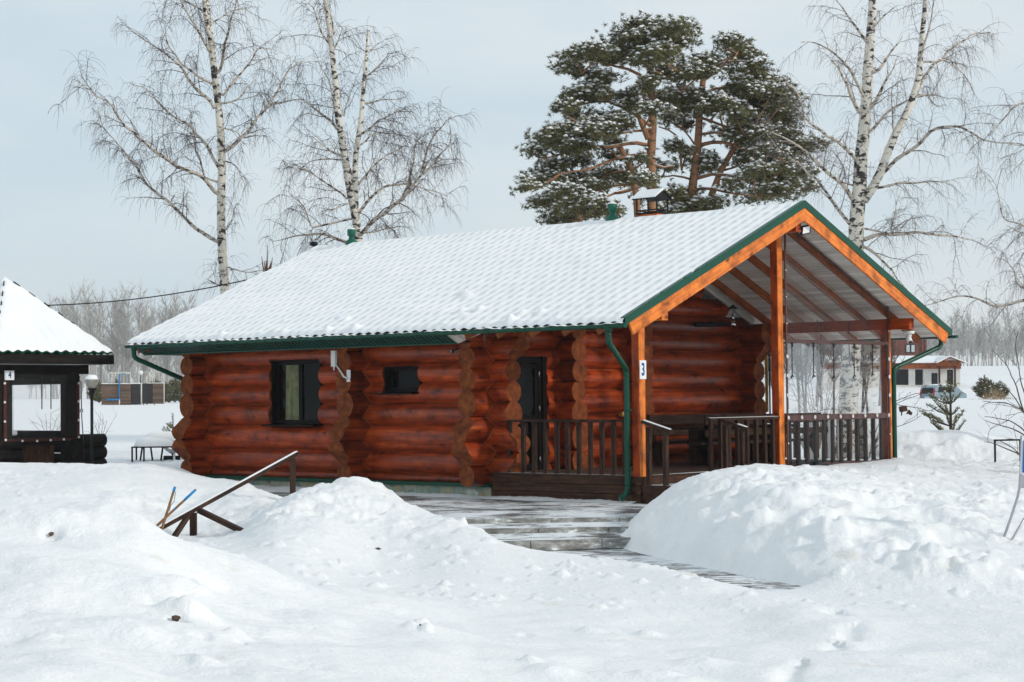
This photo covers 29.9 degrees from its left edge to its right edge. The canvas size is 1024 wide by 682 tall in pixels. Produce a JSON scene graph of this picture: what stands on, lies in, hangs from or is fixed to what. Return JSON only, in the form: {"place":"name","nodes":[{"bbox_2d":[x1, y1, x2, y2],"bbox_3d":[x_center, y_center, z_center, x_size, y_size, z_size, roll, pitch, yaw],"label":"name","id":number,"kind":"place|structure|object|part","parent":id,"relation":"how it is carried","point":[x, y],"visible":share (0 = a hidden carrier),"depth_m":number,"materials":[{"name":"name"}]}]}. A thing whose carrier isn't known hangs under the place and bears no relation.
{"place":"outdoors","nodes":[
{"label":"outdoors","id":0,"kind":"place"},
{"bbox_2d":[49,279,246,305],"bbox_3d":[-9.822,-1.255,47.998,9.357,0.612,0.024,-1,-2,25],"label":"overhead cable","id":1,"kind":"object","parent":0,"point":[148,297],"visible":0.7,"depth_m":47.59,"materials":[{"name":"black metal"}]},
{"bbox_2d":[269,492,646,518],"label":"pavement","id":2,"kind":"structure","parent":0,"point":[466,508],"depth_m":31.50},
{"bbox_2d":[394,492,635,503],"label":"ground snow","id":3,"kind":"structure","parent":2,"relation":"on","point":[529,498],"depth_m":34.34,"materials":[{"name":"white snow"}]},
{"bbox_2d":[0,366,1023,681],"bbox_3d":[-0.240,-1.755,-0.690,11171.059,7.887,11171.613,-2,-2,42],"label":"ground","id":4,"kind":"structure","parent":0,"point":[906,564],"depth_m":19.71,"materials":[{"name":"white snow"}]},
{"bbox_2d":[29,409,59,430],"bbox_3d":[-13.310,2.566,55.105,0.999,1.495,0.777,-1,-2,11],"label":"bare shrub","id":5,"kind":"object","parent":4,"relation":"on","point":[50,419],"visible":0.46,"depth_m":55.00,"materials":[{"name":"grey plant"}]},
{"bbox_2d":[43,292,57,398],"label":"bare tree","id":6,"kind":"object","parent":4,"relation":"on","point":[53,391],"visible":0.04,"depth_m":310.59,"materials":[{"name":"grey plant"}]},
{"bbox_2d":[0,277,113,463],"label":"gazebo","id":7,"kind":"object","parent":4,"relation":"on","point":[42,343],"visible":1,"depth_m":41.70,"materials":[{"name":"brown paint"}]},
{"bbox_2d":[55,309,60,398],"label":"bare tree","id":8,"kind":"object","parent":4,"relation":"on","point":[56,387],"visible":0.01,"depth_m":309.74,"materials":[{"name":"grey plant"}]},
{"bbox_2d":[49,301,73,321],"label":"bare tree","id":9,"kind":"object","parent":4,"relation":"on","point":[67,309],"visible":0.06,"depth_m":291.13,"materials":[{"name":"grey plant"}]},
{"bbox_2d":[58,298,71,321],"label":"bare tree","id":10,"kind":"object","parent":4,"relation":"on","point":[66,309],"visible":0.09,"depth_m":291.62,"materials":[{"name":"grey plant"}]},
{"bbox_2d":[53,281,88,354],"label":"bare tree","id":11,"kind":"object","parent":4,"relation":"on","point":[73,314],"visible":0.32,"depth_m":280.14,"materials":[{"name":"grey plant"}]},
{"bbox_2d":[66,294,80,398],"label":"bare tree","id":12,"kind":"object","parent":4,"relation":"on","point":[75,321],"visible":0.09,"depth_m":295.84,"materials":[{"name":"grey plant"}]},
{"bbox_2d":[69,297,84,330],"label":"bare tree","id":13,"kind":"object","parent":4,"relation":"on","point":[78,314],"visible":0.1,"depth_m":307.15,"materials":[{"name":"grey plant"}]},
{"bbox_2d":[72,293,103,398],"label":"bare tree","id":14,"kind":"object","parent":4,"relation":"on","point":[93,335],"visible":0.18,"depth_m":293.98,"materials":[{"name":"grey plant"}]},
{"bbox_2d":[71,288,108,398],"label":"bare tree","id":15,"kind":"object","parent":4,"relation":"on","point":[90,366],"visible":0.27,"depth_m":281.81,"materials":[{"name":"grey plant"}]},
{"bbox_2d":[85,375,97,463],"bbox_3d":[-8.550,1.819,38.992,0.267,2.266,0.267,-2,-2,42],"label":"garden lamp","id":16,"kind":"object","parent":4,"relation":"on","point":[91,381],"visible":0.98,"depth_m":38.96,"materials":[{"name":"black metal"}]},
{"bbox_2d":[86,380,102,402],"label":"young pine","id":17,"kind":"object","parent":4,"relation":"on","point":[96,395],"visible":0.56,"depth_m":199.56,"materials":[{"name":"green plant"}]},
{"bbox_2d":[73,275,117,375],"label":"bare tree","id":18,"kind":"object","parent":4,"relation":"on","point":[96,320],"visible":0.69,"depth_m":273.91,"materials":[{"name":"grey plant"}]},
{"bbox_2d":[88,411,116,437],"bbox_3d":[-13.309,2.782,62.094,0.942,1.297,0.872,-1,-2,0],"label":"bare shrub","id":19,"kind":"object","parent":4,"relation":"on","point":[102,424],"visible":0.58,"depth_m":61.98,"materials":[{"name":"grey plant"}]},
{"bbox_2d":[91,294,119,382],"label":"bare tree","id":20,"kind":"object","parent":4,"relation":"on","point":[101,366],"visible":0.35,"depth_m":310.57,"materials":[{"name":"grey plant"}]},
{"bbox_2d":[27,352,184,398],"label":"distant wood","id":21,"kind":"object","parent":4,"relation":"on","point":[132,370],"visible":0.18,"depth_m":400.26,"materials":[{"name":"grey plant"}]},
{"bbox_2d":[95,305,125,378],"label":"bare tree","id":22,"kind":"object","parent":4,"relation":"on","point":[113,338],"visible":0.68,"depth_m":289.98,"materials":[{"name":"grey plant"}]},
{"bbox_2d":[102,302,125,382],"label":"bare tree","id":23,"kind":"object","parent":4,"relation":"on","point":[107,369],"visible":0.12,"depth_m":304.55,"materials":[{"name":"grey plant"}]},
{"bbox_2d":[102,298,129,371],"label":"bare tree","id":24,"kind":"object","parent":4,"relation":"on","point":[114,345],"visible":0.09,"depth_m":310.17,"materials":[{"name":"grey plant"}]},
{"bbox_2d":[102,288,137,382],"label":"bare tree","id":25,"kind":"object","parent":4,"relation":"on","point":[125,369],"visible":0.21,"depth_m":299.49,"materials":[{"name":"grey plant"}]},
{"bbox_2d":[101,372,141,404],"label":"shower cabin","id":26,"kind":"object","parent":4,"relation":"on","point":[119,393],"visible":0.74,"depth_m":170.00,"materials":[{"name":"brown wood"}]},
{"bbox_2d":[103,279,140,382],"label":"bare tree","id":27,"kind":"object","parent":4,"relation":"on","point":[121,347],"visible":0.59,"depth_m":288.33,"materials":[{"name":"grey plant"}]},
{"bbox_2d":[106,288,141,382],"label":"bare tree","id":28,"kind":"object","parent":4,"relation":"on","point":[126,352],"visible":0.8,"depth_m":282.05,"materials":[{"name":"grey plant"}]},
{"bbox_2d":[114,279,155,382],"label":"bare tree","id":29,"kind":"object","parent":4,"relation":"on","point":[138,365],"visible":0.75,"depth_m":281.21,"materials":[{"name":"grey plant"}]},
{"bbox_2d":[129,300,155,382],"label":"bare tree","id":30,"kind":"object","parent":4,"relation":"on","point":[144,331],"visible":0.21,"depth_m":311.45,"materials":[{"name":"grey plant"}]},
{"bbox_2d":[133,295,156,382],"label":"bare tree","id":31,"kind":"object","parent":4,"relation":"on","point":[148,369],"visible":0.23,"depth_m":311.61,"materials":[{"name":"grey plant"}]},
{"bbox_2d":[133,309,159,382],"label":"bare tree","id":32,"kind":"object","parent":4,"relation":"on","point":[145,366],"visible":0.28,"depth_m":300.50,"materials":[{"name":"grey plant"}]},
{"bbox_2d":[142,372,164,404],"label":"shower cabin","id":33,"kind":"object","parent":4,"relation":"on","point":[153,393],"visible":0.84,"depth_m":170.00,"materials":[{"name":"black metal"}]},
{"bbox_2d":[131,431,179,461],"bbox_3d":[-9.233,2.828,49.991,1.296,0.934,0.705,-1,-2,0],"label":"garden table","id":34,"kind":"object","parent":4,"relation":"on","point":[162,439],"visible":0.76,"depth_m":49.73,"materials":[{"name":"black metal"}]},
{"bbox_2d":[142,297,169,381],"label":"bare tree","id":35,"kind":"object","parent":4,"relation":"on","point":[157,359],"visible":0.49,"depth_m":283.91,"materials":[{"name":"grey plant"}]},
{"bbox_2d":[146,288,175,381],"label":"bare tree","id":36,"kind":"object","parent":4,"relation":"on","point":[160,374],"visible":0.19,"depth_m":299.35,"materials":[{"name":"grey plant"}]},
{"bbox_2d":[153,304,176,383],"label":"bare tree","id":37,"kind":"object","parent":4,"relation":"on","point":[167,364],"visible":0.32,"depth_m":289.09,"materials":[{"name":"grey plant"}]},
{"bbox_2d":[158,302,175,381],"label":"bare tree","id":38,"kind":"object","parent":4,"relation":"on","point":[172,312],"visible":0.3,"depth_m":295.11,"materials":[{"name":"grey plant"}]},
{"bbox_2d":[161,413,173,455],"bbox_3d":[-9.455,2.606,52.992,0.853,1.323,0.867,0,-2,-18],"label":"young pine","id":39,"kind":"object","parent":4,"relation":"on","point":[170,424],"visible":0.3,"depth_m":52.95,"materials":[{"name":"green plant"}]},
{"bbox_2d":[161,486,175,529],"bbox_3d":[-4.757,2.397,26.419,0.067,0.768,0.406,-2,-2,30],"label":"stick","id":40,"kind":"object","parent":4,"relation":"on","point":[169,506],"visible":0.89,"depth_m":26.48,"materials":[{"name":"brown wood"}]},
{"bbox_2d":[166,449,175,460],"bbox_3d":[-8.709,2.975,49.394,0.440,0.383,0.433,-2,-2,42],"label":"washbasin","id":41,"kind":"object","parent":4,"relation":"on","point":[171,451],"visible":0.52,"depth_m":49.29,"materials":[{"name":"metal"}]},
{"bbox_2d":[165,384,177,401],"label":"young pine","id":42,"kind":"object","parent":4,"relation":"on","point":[170,395],"visible":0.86,"depth_m":199.60,"materials":[{"name":"green plant"}]},
{"bbox_2d":[163,456,180,459],"bbox_3d":[-8.838,3.033,49.800,0.400,0.100,0.250,-1,-2,0],"label":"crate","id":43,"kind":"object","parent":4,"relation":"on","point":[169,457],"visible":0.92,"depth_m":49.67,"materials":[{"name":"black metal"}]},
{"bbox_2d":[165,378,180,401],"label":"young pine","id":44,"kind":"object","parent":4,"relation":"on","point":[174,383],"visible":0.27,"depth_m":205.44,"materials":[{"name":"green plant"}]},
{"bbox_2d":[165,280,184,375],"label":"bare tree","id":45,"kind":"object","parent":4,"relation":"on","point":[175,305],"visible":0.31,"depth_m":295.83,"materials":[{"name":"grey plant"}]},
{"bbox_2d":[156,489,195,525],"bbox_3d":[-4.705,2.369,26.427,0.739,0.643,0.040,0,-2,-27],"label":"stick","id":46,"kind":"object","parent":4,"relation":"on","point":[176,507],"visible":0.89,"depth_m":26.45,"materials":[{"name":"brown wood"}]},
{"bbox_2d":[171,615,180,621],"bbox_3d":[-2.354,1.942,13.415,0.078,0.049,0.060,-2,-2,42],"label":"earth clod","id":47,"kind":"object","parent":4,"relation":"on","point":[176,618],"visible":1,"depth_m":13.40,"materials":[{"name":"soil"}]},
{"bbox_2d":[174,386,183,399],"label":"young pine","id":48,"kind":"object","parent":4,"relation":"on","point":[179,394],"visible":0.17,"depth_m":199.44,"materials":[{"name":"green plant"}]},
{"bbox_2d":[169,293,189,380],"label":"bare tree","id":49,"kind":"object","parent":4,"relation":"on","point":[176,368],"visible":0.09,"depth_m":300.61,"materials":[{"name":"grey plant"}]},
{"bbox_2d":[164,285,199,376],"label":"bare tree","id":50,"kind":"object","parent":4,"relation":"on","point":[180,358],"visible":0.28,"depth_m":289.45,"materials":[{"name":"grey plant"}]},
{"bbox_2d":[48,0,329,296],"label":"birch tree","id":51,"kind":"object","parent":4,"relation":"on","point":[221,229],"visible":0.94,"depth_m":50.01,"materials":[{"name":"grey plant"}]},
{"bbox_2d":[158,451,297,536],"bbox_3d":[-3.837,2.428,28.437,1.054,1.430,5.484,-1,-2,15],"label":"handrail","id":52,"kind":"object","parent":4,"relation":"on","point":[184,517],"visible":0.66,"depth_m":27.60,"materials":[{"name":"brown wood"}]},
{"bbox_2d":[261,245,272,271],"bbox_3d":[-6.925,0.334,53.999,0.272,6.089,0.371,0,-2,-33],"label":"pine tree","id":53,"kind":"object","parent":4,"relation":"on","point":[266,268],"visible":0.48,"depth_m":53.99,"materials":[{"name":"plant"}]},
{"bbox_2d":[256,0,478,265],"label":"birch tree","id":54,"kind":"object","parent":4,"relation":"on","point":[352,183],"visible":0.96,"depth_m":48.87,"materials":[{"name":"grey plant"}]},
{"bbox_2d":[124,188,957,503],"bbox_3d":[0.505,0.163,39.821,13.910,6.240,11.014,-2,-2,42],"label":"log cabin","id":55,"kind":"object","parent":4,"relation":"on","point":[560,360],"visible":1,"depth_m":37.09,"materials":[{"name":"brown wood"}]},
{"bbox_2d":[261,359,322,425],"bbox_3d":[-4.331,1.045,38.707,1.560,1.345,0.603,-2,-2,42],"label":"window","id":56,"kind":"structure","parent":55,"relation":"in","point":[295,414],"depth_m":39.13,"materials":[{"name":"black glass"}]},
{"bbox_2d":[374,366,421,394],"bbox_3d":[-2.124,0.749,36.603,1.030,0.545,0.431,-2,-2,42],"label":"window","id":57,"kind":"structure","parent":55,"relation":"in","point":[389,372],"depth_m":36.83,"materials":[{"name":"black glass"}]},
{"bbox_2d":[516,357,541,469],"bbox_3d":[0.242,1.359,35.846,0.102,2.120,0.880,-2,-2,42],"label":"door","id":58,"kind":"structure","parent":55,"relation":"in","point":[534,362],"depth_m":36.08,"materials":[{"name":"black wood"}]},
{"bbox_2d":[647,413,761,464],"bbox_3d":[4.039,1.975,38.927,0.570,0.990,3.600,-2,-2,42],"label":"bench","id":59,"kind":"object","parent":55,"relation":"on","point":[657,446],"visible":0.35,"depth_m":38.24,"materials":[{"name":"brown wood"}]},
{"bbox_2d":[670,424,794,465],"bbox_3d":[4.481,2.069,38.390,0.700,0.760,3.400,-2,-2,42],"label":"table","id":60,"kind":"object","parent":55,"relation":"on","point":[695,457],"visible":0.41,"depth_m":37.47,"materials":[{"name":"brown wood"}]},
{"bbox_2d":[687,412,820,466],"bbox_3d":[4.846,1.937,37.941,0.450,0.990,3.980,-2,-2,42],"label":"bench","id":61,"kind":"object","parent":55,"relation":"on","point":[701,443],"visible":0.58,"depth_m":37.21,"materials":[{"name":"brown wood"}]},
{"bbox_2d":[466,517,633,550],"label":"garden steps","id":62,"kind":"structure","parent":4,"relation":"on","point":[579,533],"depth_m":27.94,"materials":[{"name":"concrete"}]},
{"bbox_2d":[509,9,706,224],"bbox_3d":[2.908,-4.255,59.020,6.408,11.778,4.574,-1,-2,11],"label":"pine tree","id":63,"kind":"object","parent":4,"relation":"on","point":[652,44],"visible":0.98,"depth_m":58.53,"materials":[{"name":"green plant"}]},
{"bbox_2d":[642,30,834,213],"bbox_3d":[7.076,-4.150,60.153,6.064,11.582,4.833,0,-2,-4],"label":"pine tree","id":64,"kind":"object","parent":4,"relation":"on","point":[751,89],"visible":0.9,"depth_m":59.78,"materials":[{"name":"green plant"}]},
{"bbox_2d":[764,345,791,387],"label":"bare tree","id":65,"kind":"object","parent":4,"relation":"on","point":[771,367],"visible":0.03,"depth_m":77.99,"materials":[{"name":"grey plant"}]},
{"bbox_2d":[783,344,804,408],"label":"bare tree","id":66,"kind":"object","parent":4,"relation":"on","point":[789,369],"visible":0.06,"depth_m":102.80,"materials":[{"name":"grey plant"}]},
{"bbox_2d":[783,343,816,412],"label":"bare tree","id":67,"kind":"object","parent":4,"relation":"on","point":[796,373],"visible":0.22,"depth_m":92.85,"materials":[{"name":"grey plant"}]},
{"bbox_2d":[784,343,824,412],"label":"bare tree","id":68,"kind":"object","parent":4,"relation":"on","point":[804,369],"visible":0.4,"depth_m":83.20,"materials":[{"name":"grey plant"}]},
{"bbox_2d":[802,344,814,370],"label":"bare tree","id":69,"kind":"object","parent":4,"relation":"on","point":[808,354],"visible":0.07,"depth_m":429.77,"materials":[{"name":"grey plant"}]},
{"bbox_2d":[784,358,839,448],"bbox_3d":[8.261,1.702,52.007,2.568,2.481,1.062,0,-2,-33],"label":"bare shrub","id":70,"kind":"object","parent":4,"relation":"on","point":[813,405],"visible":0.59,"depth_m":51.95,"materials":[{"name":"grey plant"}]},
{"bbox_2d":[802,343,836,410],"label":"bare tree","id":71,"kind":"object","parent":4,"relation":"on","point":[817,368],"visible":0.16,"depth_m":97.96,"materials":[{"name":"grey plant"}]},
{"bbox_2d":[809,344,832,406],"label":"bare tree","id":72,"kind":"object","parent":4,"relation":"on","point":[817,390],"visible":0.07,"depth_m":107.85,"materials":[{"name":"grey plant"}]},
{"bbox_2d":[814,344,842,413],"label":"bare tree","id":73,"kind":"object","parent":4,"relation":"on","point":[835,365],"visible":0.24,"depth_m":87.79,"materials":[{"name":"grey plant"}]},
{"bbox_2d":[820,344,866,368],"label":"bare tree","id":74,"kind":"object","parent":4,"relation":"on","point":[839,351],"visible":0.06,"depth_m":77.87,"materials":[{"name":"grey plant"}]},
{"bbox_2d":[859,341,878,413],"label":"bare tree","id":75,"kind":"object","parent":4,"relation":"on","point":[864,363],"visible":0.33,"depth_m":82.94,"materials":[{"name":"grey plant"}]},
{"bbox_2d":[861,341,879,412],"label":"bare tree","id":76,"kind":"object","parent":4,"relation":"on","point":[863,402],"visible":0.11,"depth_m":92.94,"materials":[{"name":"grey plant"}]},
{"bbox_2d":[791,345,954,458],"bbox_3d":[8.582,1.381,43.660,4.032,2.672,2.323,0,-2,-22],"label":"bare shrub","id":77,"kind":"object","parent":4,"relation":"on","point":[869,455],"visible":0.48,"depth_m":43.99,"materials":[{"name":"plant"}]},
{"bbox_2d":[822,339,926,355],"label":"log house","id":78,"kind":"structure","parent":4,"relation":"on","point":[913,348],"depth_m":260.00,"materials":[{"name":"brown wood"}]},
{"bbox_2d":[906,344,914,352],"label":"window","id":79,"kind":"structure","parent":78,"relation":"in","point":[910,348],"depth_m":259.89,"materials":[{"name":"white glass"}]},
{"bbox_2d":[732,0,1023,459],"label":"birch tree","id":80,"kind":"object","parent":4,"relation":"on","point":[861,195],"visible":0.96,"depth_m":45.94,"materials":[{"name":"grey plant"}]},
{"bbox_2d":[873,345,899,405],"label":"bare tree","id":81,"kind":"object","parent":4,"relation":"on","point":[879,401],"visible":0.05,"depth_m":107.81,"materials":[{"name":"grey plant"}]},
{"bbox_2d":[875,340,906,372],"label":"bare tree","id":82,"kind":"object","parent":4,"relation":"on","point":[892,356],"visible":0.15,"depth_m":97.75,"materials":[{"name":"grey plant"}]},
{"bbox_2d":[818,356,967,389],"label":"bath house","id":83,"kind":"structure","parent":4,"relation":"on","point":[925,370],"depth_m":190.00,"materials":[{"name":"paint"}]},
{"bbox_2d":[762,312,1023,379],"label":"distant wood","id":84,"kind":"object","parent":4,"relation":"on","point":[973,351],"visible":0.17,"depth_m":497.08,"materials":[{"name":"grey plant"}]},
{"bbox_2d":[899,405,906,415],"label":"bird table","id":85,"kind":"object","parent":4,"relation":"on","point":[902,409],"visible":1,"depth_m":65.92,"materials":[{"name":"brown wood"}]},
{"bbox_2d":[927,305,947,355],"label":"bare tree","id":86,"kind":"object","parent":4,"relation":"on","point":[935,342],"visible":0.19,"depth_m":460.16,"materials":[{"name":"grey plant"}]},
{"bbox_2d":[919,366,966,429],"bbox_3d":[10.539,1.556,46.865,1.063,1.910,1.518,-1,-2,-1],"label":"young pine","id":87,"kind":"object","parent":4,"relation":"on","point":[950,413],"visible":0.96,"depth_m":46.93,"materials":[{"name":"green plant"}]},
{"bbox_2d":[920,384,966,397],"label":"car","id":88,"kind":"object","parent":4,"relation":"on","point":[956,391],"visible":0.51,"depth_m":171.44,"materials":[{"name":"blue paint"}]},
{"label":"rear window","id":89,"kind":"part","parent":88,"relation":"part of","materials":[{"name":"black glass"}]},
{"bbox_2d":[943,302,962,355],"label":"bare tree","id":90,"kind":"object","parent":4,"relation":"on","point":[951,342],"visible":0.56,"depth_m":459.90,"materials":[{"name":"grey plant"}]},
{"bbox_2d":[950,307,967,358],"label":"bare tree","id":91,"kind":"object","parent":4,"relation":"on","point":[958,332],"visible":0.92,"depth_m":417.62,"materials":[{"name":"grey plant"}]},
{"bbox_2d":[958,315,976,365],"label":"bare tree","id":92,"kind":"object","parent":4,"relation":"on","point":[968,337],"visible":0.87,"depth_m":428.40,"materials":[{"name":"grey plant"}]},
{"bbox_2d":[914,65,1023,350],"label":"birch tree","id":93,"kind":"object","parent":4,"relation":"on","point":[1016,283],"visible":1,"depth_m":44.62,"materials":[{"name":"grey plant"}]},
{"bbox_2d":[971,315,986,365],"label":"bare tree","id":94,"kind":"object","parent":4,"relation":"on","point":[980,340],"visible":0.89,"depth_m":447.45,"materials":[{"name":"grey plant"}]},
{"bbox_2d":[971,375,996,397],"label":"young pine","id":95,"kind":"object","parent":4,"relation":"on","point":[979,388],"visible":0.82,"depth_m":149.70,"materials":[{"name":"green plant"}]},
{"bbox_2d":[980,295,1001,365],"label":"bare tree","id":96,"kind":"object","parent":4,"relation":"on","point":[993,328],"visible":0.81,"depth_m":432.18,"materials":[{"name":"grey plant"}]},
{"bbox_2d":[976,327,1023,468],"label":"bare shrub","id":97,"kind":"object","parent":4,"relation":"on","point":[1022,410],"visible":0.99,"depth_m":33.99,"materials":[{"name":"plant"}]},
{"bbox_2d":[994,380,1009,396],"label":"young pine","id":98,"kind":"object","parent":4,"relation":"on","point":[1002,385],"visible":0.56,"depth_m":151.66,"materials":[{"name":"green plant"}]},
{"bbox_2d":[994,439,1019,461],"bbox_3d":[10.219,2.438,39.488,0.565,0.831,0.044,-1,-2,0],"label":"metal frame","id":99,"kind":"object","parent":4,"relation":"on","point":[995,440],"visible":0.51,"depth_m":39.48,"materials":[{"name":"black metal"}]},
{"bbox_2d":[999,307,1015,365],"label":"bare tree","id":100,"kind":"object","parent":4,"relation":"on","point":[1006,330],"visible":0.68,"depth_m":450.64,"materials":[{"name":"grey plant"}]},
{"bbox_2d":[1001,292,1023,365],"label":"bare tree","id":101,"kind":"object","parent":4,"relation":"on","point":[1010,333],"visible":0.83,"depth_m":417.58,"materials":[{"name":"grey plant"}]},
{"bbox_2d":[1003,435,1023,539],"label":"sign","id":102,"kind":"object","parent":4,"relation":"on","point":[1021,478],"visible":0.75,"depth_m":22.97,"materials":[{"name":"metal"}]},
{"bbox_2d":[1014,310,1023,346],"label":"bare tree","id":103,"kind":"object","parent":4,"relation":"on","point":[1022,321],"visible":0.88,"depth_m":418.84,"materials":[{"name":"grey plant"}]},
{"bbox_2d":[0,0,1023,398],"label":"sky","id":104,"kind":"structure","parent":0,"point":[61,221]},
{"bbox_2d":[549,548,799,590],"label":"path","id":105,"kind":"structure","parent":0,"point":[621,554],"depth_m":23.88,"materials":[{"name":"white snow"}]},
{"bbox_2d":[974,389,1012,399],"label":"dry grass","id":106,"kind":"structure","parent":0,"point":[996,395],"depth_m":139.78,"materials":[{"name":"beige plant"}]}
]}

